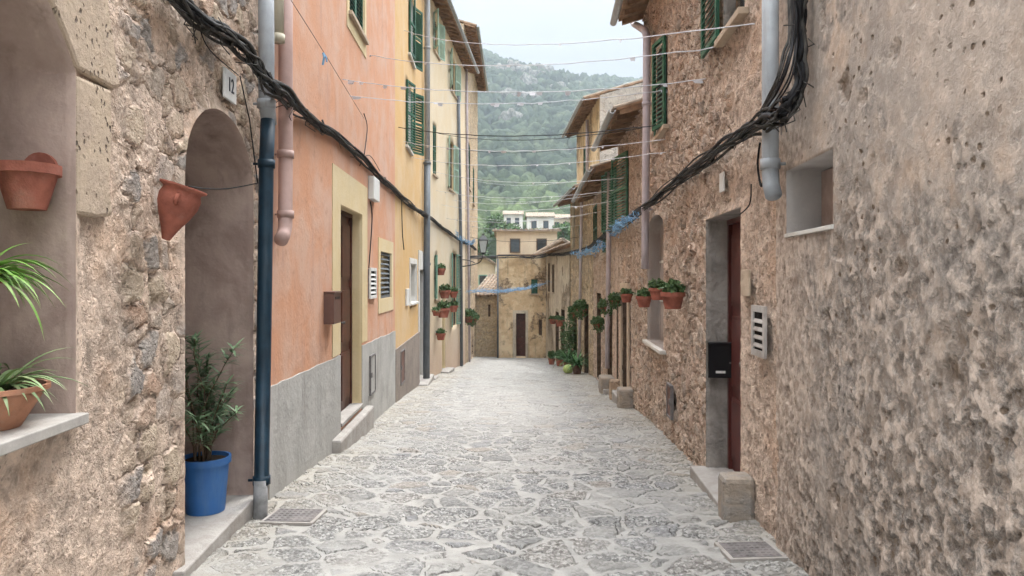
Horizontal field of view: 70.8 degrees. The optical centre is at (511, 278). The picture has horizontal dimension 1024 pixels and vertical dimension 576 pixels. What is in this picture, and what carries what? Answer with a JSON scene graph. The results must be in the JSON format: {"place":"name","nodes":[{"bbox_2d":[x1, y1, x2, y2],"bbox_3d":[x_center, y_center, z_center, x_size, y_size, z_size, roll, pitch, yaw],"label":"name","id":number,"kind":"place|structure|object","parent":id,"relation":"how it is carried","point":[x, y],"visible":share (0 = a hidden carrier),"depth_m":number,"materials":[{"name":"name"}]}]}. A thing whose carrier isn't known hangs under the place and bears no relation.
{"place":"outdoors","nodes":[
{"label":"outdoors","id":0,"kind":"place"},
{"bbox_2d":[190,356,808,575],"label":"street","id":1,"kind":"structure","parent":0,"point":[485,466],"depth_m":6.82,"materials":[{"name":"stone"}]},
{"bbox_2d":[259,508,326,525],"bbox_3d":[-1.815,2.005,6.010,0.430,0.101,0.460,0,0,0],"label":"drain cover","id":2,"kind":"object","parent":1,"relation":"on","point":[295,516],"visible":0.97,"depth_m":5.95,"materials":[{"name":"metal"}]},
{"bbox_2d":[547,350,554,364],"bbox_3d":[1.754,3.482,31.790,0.394,0.627,0.384,0,0,0],"label":"street plant","id":3,"kind":"object","parent":1,"relation":"on","point":[551,354],"visible":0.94,"depth_m":31.70,"materials":[{"name":"green plant"}]},
{"bbox_2d":[554,350,563,365],"bbox_3d":[2.013,3.353,30.494,0.446,0.703,0.428,0,0,0],"label":"street plant","id":4,"kind":"object","parent":1,"relation":"on","point":[559,361],"visible":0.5,"depth_m":30.39,"materials":[{"name":"green plant"}]},
{"bbox_2d":[550,348,577,365],"bbox_3d":[2.122,3.057,27.227,1.694,0.967,1.683,0,0,0],"label":"street plant","id":5,"kind":"object","parent":1,"relation":"on","point":[564,357],"visible":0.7,"depth_m":27.08,"materials":[{"name":"green plant"}]},
{"bbox_2d":[559,319,576,355],"bbox_3d":[2.296,2.569,28.494,0.878,1.992,0.852,0,0,15],"label":"street plant","id":6,"kind":"object","parent":1,"relation":"on","point":[570,338],"visible":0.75,"depth_m":28.37,"materials":[{"name":"green plant"}]},
{"bbox_2d":[563,365,572,372],"bbox_3d":[2.000,3.212,25.600,0.380,0.320,0.380,0,0,0],"label":"round gourd","id":7,"kind":"object","parent":1,"relation":"on","point":[565,369],"visible":0.79,"depth_m":25.46,"materials":[{"name":"green plant"}]},
{"bbox_2d":[558,350,588,373],"bbox_3d":[2.272,2.882,25.187,1.303,0.938,1.295,0,0,0],"label":"street plant","id":8,"kind":"object","parent":1,"relation":"on","point":[576,365],"visible":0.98,"depth_m":25.09,"materials":[{"name":"green plant"}]},
{"bbox_2d":[714,541,787,562],"bbox_3d":[1.700,1.966,5.150,0.400,0.097,0.400,0,0,0],"label":"drain cover","id":9,"kind":"object","parent":1,"relation":"on","point":[738,552],"visible":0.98,"depth_m":5.09,"materials":[{"name":"metal"}]},
{"bbox_2d":[760,0,1023,575],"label":"rendered house","id":10,"kind":"structure","parent":1,"relation":"on","point":[892,164],"depth_m":3.33,"materials":[{"name":"stone"}]},
{"bbox_2d":[757,0,798,116],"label":"cable loops","id":11,"kind":"object","parent":10,"relation":"attached to","point":[777,84],"visible":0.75,"depth_m":4.54,"materials":[{"name":"rubber"}]},
{"bbox_2d":[451,0,642,77],"label":"sky","id":12,"kind":"structure","parent":0,"point":[513,22],"materials":[{"name":"white"}]},
{"bbox_2d":[533,238,569,253],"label":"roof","id":13,"kind":"structure","parent":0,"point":[555,243],"depth_m":41.03,"materials":[{"name":"brown paint"}]},
{"bbox_2d":[488,59,628,120],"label":"hillside cliffs","id":14,"kind":"structure","parent":0,"point":[510,113],"depth_m":563.21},
{"bbox_3d":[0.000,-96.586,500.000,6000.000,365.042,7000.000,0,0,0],"label":"hillside ground","id":15,"kind":"structure","parent":0,"visible":0},
{"bbox_2d":[0,0,276,575],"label":"stone house","id":16,"kind":"structure","parent":15,"relation":"on","point":[116,110],"depth_m":3.93,"materials":[{"name":"brown stone"}]},
{"bbox_2d":[0,152,61,210],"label":"wall pot","id":17,"kind":"object","parent":16,"relation":"attached to","point":[29,182],"depth_m":3.14,"materials":[{"name":"ceramic"}]},
{"bbox_2d":[0,243,74,336],"bbox_3d":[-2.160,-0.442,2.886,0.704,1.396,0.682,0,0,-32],"label":"hanging spider plant","id":18,"kind":"object","parent":16,"relation":"hanging from","point":[6,273],"visible":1,"depth_m":2.91,"materials":[{"name":"green plant"}]},
{"bbox_2d":[0,347,89,430],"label":"potted strap plant","id":19,"kind":"object","parent":16,"relation":"on","point":[21,394],"visible":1,"depth_m":2.97,"materials":[{"name":"green plant"}]},
{"bbox_2d":[157,178,206,240],"bbox_3d":[-1.913,-0.397,4.189,0.259,0.356,0.264,0,0,40],"label":"wall pot","id":20,"kind":"object","parent":16,"relation":"attached to","point":[178,204],"depth_m":4.11,"materials":[{"name":"ceramic"}]},
{"bbox_2d":[185,330,246,515],"bbox_3d":[-2.438,1.123,5.670,0.777,1.440,0.803,0,0,0],"label":"potted oleander","id":21,"kind":"object","parent":16,"relation":"on","point":[206,473],"visible":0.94,"depth_m":5.68,"materials":[{"name":"blue plastic"}]},
{"bbox_2d":[188,25,258,189],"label":"thin cables","id":22,"kind":"object","parent":16,"relation":"attached to","point":[250,131],"visible":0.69,"depth_m":5.71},
{"bbox_2d":[223,66,235,104],"bbox_3d":[-2.149,-1.464,5.487,0.025,0.225,0.269,0,0,-4],"label":"house number","id":23,"kind":"object","parent":16,"relation":"attached to","point":[229,85],"visible":1,"depth_m":5.45,"materials":[{"name":"ceramic"}]},
{"bbox_2d":[268,0,395,499],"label":"salmon house","id":24,"kind":"structure","parent":15,"relation":"on","point":[333,388],"depth_m":9.16,"materials":[{"name":"paint"}]},
{"bbox_2d":[167,0,476,250],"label":"cable bundle","id":25,"kind":"object","parent":24,"relation":"attached to","point":[188,11],"visible":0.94,"depth_m":5.67,"materials":[{"name":"rubber"}]},
{"bbox_2d":[455,231,476,244],"bbox_3d":[-1.801,-1.617,28.810,0.856,0.572,1.632,0,0,0],"label":"ribbon garland","id":26,"kind":"object","parent":25,"relation":"attached to","point":[465,242],"visible":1,"depth_m":28.87},
{"bbox_2d":[323,291,341,323],"bbox_3d":[-2.233,0.361,8.984,0.140,0.401,0.420,0,0,-2],"label":"letter box","id":27,"kind":"object","parent":24,"relation":"attached to","point":[332,307],"visible":1,"depth_m":8.79,"materials":[{"name":"brown metal"}]},
{"bbox_2d":[291,0,379,170],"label":"thin cables","id":28,"kind":"object","parent":24,"relation":"attached to","point":[347,91],"visible":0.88,"depth_m":10.43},
{"bbox_2d":[340,210,352,410],"bbox_3d":[-2.515,0.501,10.522,0.130,2.998,1.601,0,0,-2],"label":"door","id":29,"kind":"structure","parent":24,"relation":"in","point":[346,218],"depth_m":10.92,"materials":[{"name":"brown wood"}]},
{"bbox_2d":[349,0,368,44],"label":"window","id":30,"kind":"structure","parent":24,"relation":"in","point":[355,20],"depth_m":10.88,"materials":[{"name":"stone"}]},
{"bbox_2d":[381,252,389,297],"bbox_3d":[-2.467,-0.060,13.874,0.035,0.870,1.387,0,0,-2],"label":"louvred window","id":31,"kind":"structure","parent":24,"relation":"in","point":[382,253],"depth_m":14.13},
{"bbox_2d":[368,200,403,267],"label":"thin cables","id":32,"kind":"object","parent":24,"relation":"attached to","point":[371,230],"visible":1,"depth_m":12.05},
{"bbox_2d":[351,90,667,106],"bbox_3d":[-0.056,-2.586,10.336,4.571,0.252,0.018,0,0,1],"label":"street line","id":33,"kind":"object","parent":24,"relation":"attached to","point":[491,104],"visible":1,"depth_m":10.34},
{"bbox_2d":[342,78,705,96],"bbox_3d":[-0.131,-2.414,8.785,4.911,0.649,0.029,0,0,27],"label":"street line","id":34,"kind":"object","parent":24,"relation":"attached to","point":[540,93],"visible":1,"depth_m":8.57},
{"bbox_2d":[370,47,714,66],"bbox_3d":[-0.178,-3.007,9.553,0.016,1.476,6.695,0,0,-41],"label":"street line","id":35,"kind":"object","parent":24,"relation":"attached to","point":[632,58],"visible":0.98,"depth_m":8.61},
{"bbox_2d":[395,0,437,401],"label":"ochre house","id":36,"kind":"structure","parent":15,"relation":"on","point":[412,279],"depth_m":18.44,"materials":[{"name":"paint"}]},
{"bbox_2d":[405,144,413,155],"bbox_3d":[-2.525,-3.150,17.705,0.090,0.060,1.301,0,0,-2],"label":"window","id":37,"kind":"structure","parent":36,"relation":"in","point":[408,148],"depth_m":17.56,"materials":[{"name":"beige stone"}]},
{"bbox_2d":[408,1,415,69],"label":"window","id":38,"kind":"structure","parent":36,"relation":"in","point":[409,53],"depth_m":18.73,"materials":[{"name":"stone"}]},
{"bbox_2d":[398,125,654,136],"bbox_3d":[-0.135,-2.786,13.146,0.014,1.067,7.054,0,0,-42],"label":"street line","id":39,"kind":"object","parent":36,"relation":"attached to","point":[534,135],"visible":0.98,"depth_m":12.42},
{"bbox_2d":[412,152,665,165],"bbox_3d":[-0.176,-2.421,14.185,0.024,1.247,8.996,0,0,-32],"label":"street line","id":40,"kind":"object","parent":36,"relation":"attached to","point":[553,164],"visible":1,"depth_m":12.70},
{"bbox_2d":[430,0,479,374],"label":"cream house","id":41,"kind":"structure","parent":15,"relation":"on","point":[447,354],"depth_m":26.96,"materials":[{"name":"paint"}]},
{"bbox_2d":[431,307,440,315],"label":"hanging pot","id":42,"kind":"object","parent":41,"relation":"attached to","point":[435,311],"visible":0.98,"depth_m":23.45,"materials":[{"name":"ceramic"}]},
{"bbox_2d":[433,22,440,60],"bbox_3d":[-2.635,-8.295,24.701,0.200,1.310,1.114,0,0,4],"label":"window","id":43,"kind":"structure","parent":41,"relation":"in","point":[434,50],"depth_m":25.01,"materials":[{"name":"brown wood"}]},
{"bbox_2d":[436,327,446,339],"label":"hanging pot","id":44,"kind":"object","parent":41,"relation":"attached to","point":[440,333],"visible":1,"depth_m":24.37,"materials":[{"name":"orange ceramic"}]},
{"bbox_2d":[438,263,445,274],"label":"hanging pot","id":45,"kind":"object","parent":41,"relation":"attached to","point":[441,269],"visible":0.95,"depth_m":24.36,"materials":[{"name":"ceramic"}]},
{"bbox_2d":[437,300,450,317],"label":"hanging pot","id":46,"kind":"object","parent":41,"relation":"attached to","point":[444,307],"visible":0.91,"depth_m":24.82,"materials":[{"name":"orange ceramic"}]},
{"bbox_2d":[439,283,450,298],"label":"hanging pot","id":47,"kind":"object","parent":41,"relation":"attached to","point":[444,291],"visible":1,"depth_m":25.20,"materials":[{"name":"orange ceramic"}]},
{"bbox_2d":[448,143,455,193],"bbox_3d":[-2.402,-4.370,28.192,0.204,1.960,1.506,0,0,4],"label":"window","id":48,"kind":"structure","parent":41,"relation":"in","point":[450,188],"depth_m":28.72,"materials":[{"name":"stone"}]},
{"bbox_2d":[450,287,457,297],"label":"hanging pot","id":49,"kind":"object","parent":41,"relation":"attached to","point":[453,292],"visible":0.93,"depth_m":27.30,"materials":[{"name":"orange ceramic"}]},
{"bbox_2d":[453,254,454,324],"bbox_3d":[-2.398,0.450,28.991,0.044,2.900,1.314,0,0,4],"label":"window","id":50,"kind":"structure","parent":41,"relation":"in","point":[453,254],"depth_m":29.32,"materials":[{"name":"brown wood"}]},
{"bbox_2d":[450,300,458,311],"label":"hanging pot","id":51,"kind":"object","parent":41,"relation":"attached to","point":[453,306],"visible":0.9,"depth_m":27.30,"materials":[{"name":"orange ceramic"}]},
{"bbox_2d":[463,233,487,266],"bbox_3d":[-1.648,-1.208,30.600,1.267,1.460,0.410,0,0,0],"label":"street lamp","id":52,"kind":"object","parent":41,"relation":"attached to","point":[483,241],"visible":0.89,"depth_m":30.47,"materials":[{"name":"black metal"}]},
{"bbox_2d":[436,190,612,197],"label":"street line","id":53,"kind":"object","parent":41,"relation":"attached to","point":[535,197],"visible":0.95,"depth_m":18.62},
{"bbox_2d":[433,171,619,183],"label":"street line","id":54,"kind":"object","parent":41,"relation":"attached to","point":[535,182],"visible":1,"depth_m":17.73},
{"bbox_2d":[446,210,606,222],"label":"street line","id":55,"kind":"object","parent":41,"relation":"attached to","point":[535,220],"visible":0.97,"depth_m":21.27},
{"bbox_2d":[455,192,605,203],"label":"street line","id":56,"kind":"object","parent":41,"relation":"attached to","point":[536,202],"visible":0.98,"depth_m":21.92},
{"bbox_2d":[470,145,591,152],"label":"street line","id":57,"kind":"object","parent":41,"relation":"attached to","point":[533,152],"visible":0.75,"depth_m":25.20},
{"bbox_2d":[445,200,618,211],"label":"street line","id":58,"kind":"object","parent":41,"relation":"attached to","point":[546,209],"visible":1,"depth_m":18.34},
{"bbox_2d":[438,128,641,139],"bbox_3d":[-0.146,-3.807,18.545,0.014,2.190,12.136,0,0,-24],"label":"street line","id":59,"kind":"object","parent":41,"relation":"attached to","point":[556,138],"visible":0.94,"depth_m":15.48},
{"bbox_2d":[459,19,488,362],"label":"brown house","id":60,"kind":"structure","parent":15,"relation":"on","point":[475,81],"depth_m":36.88,"materials":[{"name":"paint"}]},
{"bbox_2d":[465,308,475,325],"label":"hanging pot","id":61,"kind":"object","parent":60,"relation":"attached to","point":[470,314],"visible":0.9,"depth_m":32.64,"materials":[{"name":"ceramic"}]},
{"bbox_2d":[471,312,479,326],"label":"hanging pot","id":62,"kind":"object","parent":60,"relation":"attached to","point":[477,317],"visible":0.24,"depth_m":36.03,"materials":[{"name":"green plant"}]},
{"bbox_2d":[467,282,551,292],"bbox_3d":[0.020,0.451,34.536,4.884,0.673,0.587,0,0,-31],"label":"ribbon garland","id":63,"kind":"object","parent":60,"relation":"attached to","point":[498,291],"visible":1,"depth_m":34.12},
{"bbox_2d":[472,237,575,241],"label":"street line","id":64,"kind":"object","parent":60,"relation":"attached to","point":[528,241],"visible":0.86,"depth_m":29.97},
{"bbox_2d":[478,241,490,258],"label":"garden tree","id":65,"kind":"object","parent":15,"relation":"on","point":[481,254],"visible":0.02,"depth_m":75.42,"materials":[{"name":"green plant"}]},
{"bbox_2d":[475,274,496,356],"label":"stone house","id":66,"kind":"structure","parent":15,"relation":"on","point":[486,323],"depth_m":41.47,"materials":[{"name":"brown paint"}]},
{"bbox_2d":[478,255,495,285],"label":"pale house","id":67,"kind":"structure","parent":15,"relation":"on","point":[486,266],"depth_m":52.00,"materials":[{"name":"beige paint"}]},
{"bbox_2d":[479,275,486,284],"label":"window","id":68,"kind":"structure","parent":67,"relation":"in","point":[481,277],"depth_m":51.94,"materials":[{"name":"green paint"}]},
{"bbox_2d":[483,213,512,238],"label":"garden tree","id":69,"kind":"object","parent":15,"relation":"on","point":[490,225],"visible":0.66,"depth_m":116.57,"materials":[{"name":"green plant"}]},
{"bbox_2d":[503,211,523,228],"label":"village house","id":70,"kind":"structure","parent":15,"relation":"on","point":[509,216],"depth_m":135.00,"materials":[{"name":"white paint"}]},
{"bbox_2d":[506,223,520,228],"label":"garden tree","id":71,"kind":"object","parent":15,"relation":"on","point":[511,226],"visible":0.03,"depth_m":104.08,"materials":[{"name":"green plant"}]},
{"bbox_2d":[497,254,545,357],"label":"ochre plaster house","id":72,"kind":"structure","parent":15,"relation":"on","point":[521,323],"depth_m":40.07,"materials":[{"name":"paint"}]},
{"bbox_2d":[517,313,525,355],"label":"door","id":73,"kind":"structure","parent":72,"relation":"in","point":[521,317],"depth_m":40.37,"materials":[{"name":"brown wood"}]},
{"bbox_2d":[539,320,541,334],"bbox_3d":[1.584,2.725,40.020,0.178,0.850,0.040,0,0,6],"label":"window","id":74,"kind":"structure","parent":72,"relation":"in","point":[540,321],"depth_m":40.00,"materials":[{"name":"brown wood"}]},
{"bbox_2d":[492,228,560,273],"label":"cream gabled house","id":75,"kind":"structure","parent":15,"relation":"on","point":[521,237],"depth_m":46.20,"materials":[{"name":"paint"}]},
{"bbox_2d":[510,238,519,252],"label":"window","id":76,"kind":"structure","parent":75,"relation":"in","point":[514,246],"depth_m":46.14,"materials":[{"name":"grey wood"}]},
{"bbox_2d":[536,238,546,250],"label":"window","id":77,"kind":"structure","parent":75,"relation":"in","point":[542,242],"depth_m":46.14,"materials":[{"name":"grey wood"}]},
{"bbox_2d":[525,212,554,228],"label":"village house","id":78,"kind":"structure","parent":15,"relation":"on","point":[541,222],"depth_m":112.00,"materials":[{"name":"white paint"}]},
{"bbox_2d":[531,221,536,228],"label":"window","id":79,"kind":"structure","parent":78,"relation":"in","point":[534,223],"depth_m":111.94,"materials":[{"name":"grey wood"}]},
{"bbox_2d":[543,221,548,228],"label":"window","id":80,"kind":"structure","parent":78,"relation":"in","point":[545,223],"depth_m":111.94,"materials":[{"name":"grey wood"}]},
{"bbox_2d":[539,242,569,360],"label":"plastered house","id":81,"kind":"structure","parent":15,"relation":"on","point":[558,287],"depth_m":34.75,"materials":[{"name":"paint"}]},
{"bbox_2d":[470,253,549,258],"bbox_3d":[0.348,-1.120,36.730,3.378,0.433,6.568,0,0,13],"label":"cable bundle","id":82,"kind":"object","parent":81,"relation":"attached to","point":[495,256],"visible":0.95,"depth_m":38.46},
{"bbox_2d":[548,315,555,323],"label":"hanging pot","id":83,"kind":"object","parent":81,"relation":"attached to","point":[551,319],"visible":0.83,"depth_m":34.90,"materials":[{"name":"orange ceramic"}]},
{"bbox_2d":[555,315,564,326],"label":"hanging pot","id":84,"kind":"object","parent":81,"relation":"attached to","point":[559,320],"visible":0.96,"depth_m":31.95,"materials":[{"name":"orange ceramic"}]},
{"bbox_2d":[478,48,642,262],"bbox_3d":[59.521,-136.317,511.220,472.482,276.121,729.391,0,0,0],"label":"hillside forest","id":85,"kind":"object","parent":15,"relation":"on","point":[548,116],"visible":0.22,"depth_m":397.83,"materials":[{"name":"green plant"}]},
{"bbox_2d":[552,221,569,240],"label":"garden tree","id":86,"kind":"object","parent":15,"relation":"on","point":[564,233],"visible":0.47,"depth_m":107.02,"materials":[{"name":"green plant"}]},
{"bbox_2d":[554,214,569,225],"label":"village house","id":87,"kind":"structure","parent":15,"relation":"on","point":[560,220],"depth_m":122.00,"materials":[{"name":"paint"}]},
{"bbox_2d":[553,183,592,375],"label":"pale corner house","id":88,"kind":"structure","parent":15,"relation":"on","point":[581,278],"depth_m":26.02,"materials":[{"name":"stone"}]},
{"bbox_2d":[567,305,577,321],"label":"hanging pot","id":89,"kind":"object","parent":88,"relation":"attached to","point":[571,315],"visible":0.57,"depth_m":27.28,"materials":[{"name":"green plant"}]},
{"bbox_2d":[573,299,588,319],"bbox_3d":[2.471,1.096,25.462,0.662,0.777,0.688,0,0,-41],"label":"hanging pot","id":90,"kind":"object","parent":88,"relation":"attached to","point":[581,307],"visible":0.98,"depth_m":25.30,"materials":[{"name":"green plant"}]},
{"bbox_2d":[571,160,617,394],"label":"terrace house","id":91,"kind":"structure","parent":15,"relation":"on","point":[605,272],"depth_m":19.07,"materials":[{"name":"brown stone"}]},
{"bbox_2d":[571,240,605,258],"bbox_3d":[2.313,-0.847,22.054,0.470,0.482,9.804,0,0,0],"label":"ribbon garland","id":92,"kind":"object","parent":91,"relation":"on","point":[595,248],"visible":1,"depth_m":20.65},
{"bbox_2d":[590,315,604,332],"bbox_3d":[2.425,1.292,20.367,0.459,0.518,0.442,0,0,-16],"label":"hanging pot","id":93,"kind":"object","parent":91,"relation":"attached to","point":[597,322],"visible":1,"depth_m":20.26,"materials":[{"name":"green plant"}]},
{"bbox_2d":[597,298,612,316],"bbox_3d":[2.358,0.729,18.104,0.459,0.518,0.442,0,0,-8],"label":"hanging pot","id":94,"kind":"object","parent":91,"relation":"attached to","point":[602,304],"visible":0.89,"depth_m":17.98,"materials":[{"name":"green plant"}]},
{"bbox_2d":[561,79,642,183],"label":"tall stone house","id":95,"kind":"structure","parent":15,"relation":"on","point":[589,115],"depth_m":25.11,"materials":[{"name":"paint"}]},
{"bbox_2d":[591,97,642,413],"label":"eaved house","id":96,"kind":"structure","parent":15,"relation":"on","point":[626,388],"depth_m":14.82,"materials":[{"name":"brown stone"}]},
{"bbox_2d":[608,292,621,309],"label":"hanging pot","id":97,"kind":"object","parent":96,"relation":"attached to","point":[614,300],"visible":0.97,"depth_m":15.90,"materials":[{"name":"green plant"}]},
{"bbox_2d":[613,156,629,232],"bbox_3d":[2.474,-1.870,15.988,0.204,1.560,2.433,0,0,2],"label":"window","id":98,"kind":"structure","parent":96,"relation":"in","point":[628,156],"depth_m":16.29,"materials":[{"name":"green wood"}]},
{"bbox_2d":[617,288,634,302],"bbox_3d":[2.233,0.327,14.112,0.418,0.286,0.387,0,0,-2],"label":"hanging pot","id":99,"kind":"object","parent":96,"relation":"attached to","point":[626,294],"visible":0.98,"depth_m":14.01,"materials":[{"name":"orange ceramic"}]},
{"bbox_2d":[610,0,778,539],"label":"brown stone house","id":100,"kind":"structure","parent":15,"relation":"on","point":[708,245],"depth_m":7.69,"materials":[{"name":"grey stone"}]},
{"bbox_2d":[404,139,665,152],"bbox_3d":[-0.152,-2.598,13.595,0.019,1.202,7.992,0,0,-36],"label":"street line","id":101,"kind":"object","parent":100,"relation":"attached to","point":[537,150],"visible":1,"depth_m":12.63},
{"bbox_2d":[404,23,754,45],"bbox_3d":[-0.283,-3.930,11.328,0.023,3.731,11.848,0,0,-22],"label":"street line","id":102,"kind":"object","parent":100,"relation":"attached to","point":[620,40],"visible":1,"depth_m":7.80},
{"bbox_2d":[634,287,650,306],"bbox_3d":[2.118,0.298,11.618,0.301,0.334,0.284,0,0,17],"label":"hanging pot","id":103,"kind":"object","parent":100,"relation":"attached to","point":[643,297],"visible":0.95,"depth_m":11.53,"materials":[{"name":"orange ceramic"}]},
{"bbox_2d":[647,278,665,299],"bbox_3d":[2.044,0.146,10.130,0.286,0.317,0.270,0,0,-37],"label":"hanging pot","id":104,"kind":"object","parent":100,"relation":"attached to","point":[653,284],"visible":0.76,"depth_m":10.07,"materials":[{"name":"orange ceramic"}]},
{"bbox_2d":[652,48,668,142],"bbox_3d":[2.264,-2.800,10.732,0.204,1.360,1.165,0,0,3],"label":"window","id":105,"kind":"structure","parent":100,"relation":"in","point":[664,127],"depth_m":10.89,"materials":[{"name":"stone"}]},
{"bbox_2d":[658,278,685,308],"bbox_3d":[1.969,0.183,8.879,0.346,0.384,0.326,0,0,27],"label":"hanging pot","id":106,"kind":"object","parent":100,"relation":"attached to","point":[672,294],"visible":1,"depth_m":8.78,"materials":[{"name":"orange ceramic"}]},
{"bbox_2d":[548,0,814,257],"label":"cable bundle","id":107,"kind":"object","parent":100,"relation":"attached to","point":[790,102],"visible":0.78,"depth_m":4.90,"materials":[{"name":"rubber"}]},
{"bbox_2d":[605,211,638,237],"bbox_3d":[2.108,-1.026,13.777,0.383,0.310,4.093,0,0,2],"label":"ribbon garland","id":108,"kind":"object","parent":107,"relation":"hanging from","point":[621,223],"visible":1,"depth_m":13.93},
{"bbox_2d":[757,142,762,186],"bbox_3d":[1.894,-0.868,5.469,0.028,0.355,0.180,0,0,3],"label":"thin cable","id":109,"kind":"object","parent":107,"relation":"hanging from","point":[758,173],"visible":0.77,"depth_m":5.53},
{"bbox_2d":[706,342,730,377],"bbox_3d":[2.211,0.863,7.627,0.290,0.375,0.120,0,0,3],"label":"letter box","id":110,"kind":"object","parent":100,"relation":"attached to","point":[718,359],"visible":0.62,"depth_m":7.59,"materials":[{"name":"black metal"}]},
{"bbox_2d":[714,0,748,47],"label":"window","id":111,"kind":"structure","parent":100,"relation":"in","point":[741,12],"depth_m":6.51,"materials":[{"name":"beige stone"}]},
{"bbox_2d":[727,216,740,471],"bbox_3d":[2.286,0.711,6.981,0.130,2.658,1.399,0,0,3],"label":"door","id":112,"kind":"structure","parent":100,"relation":"in","point":[733,225],"depth_m":7.47,"materials":[{"name":"red paint"}]},
{"bbox_2d":[739,184,751,214],"bbox_3d":[1.948,-0.655,6.006,0.011,0.222,0.353,0,0,3],"label":"thin cable","id":113,"kind":"object","parent":100,"relation":"attached to","point":[750,199],"visible":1,"depth_m":5.85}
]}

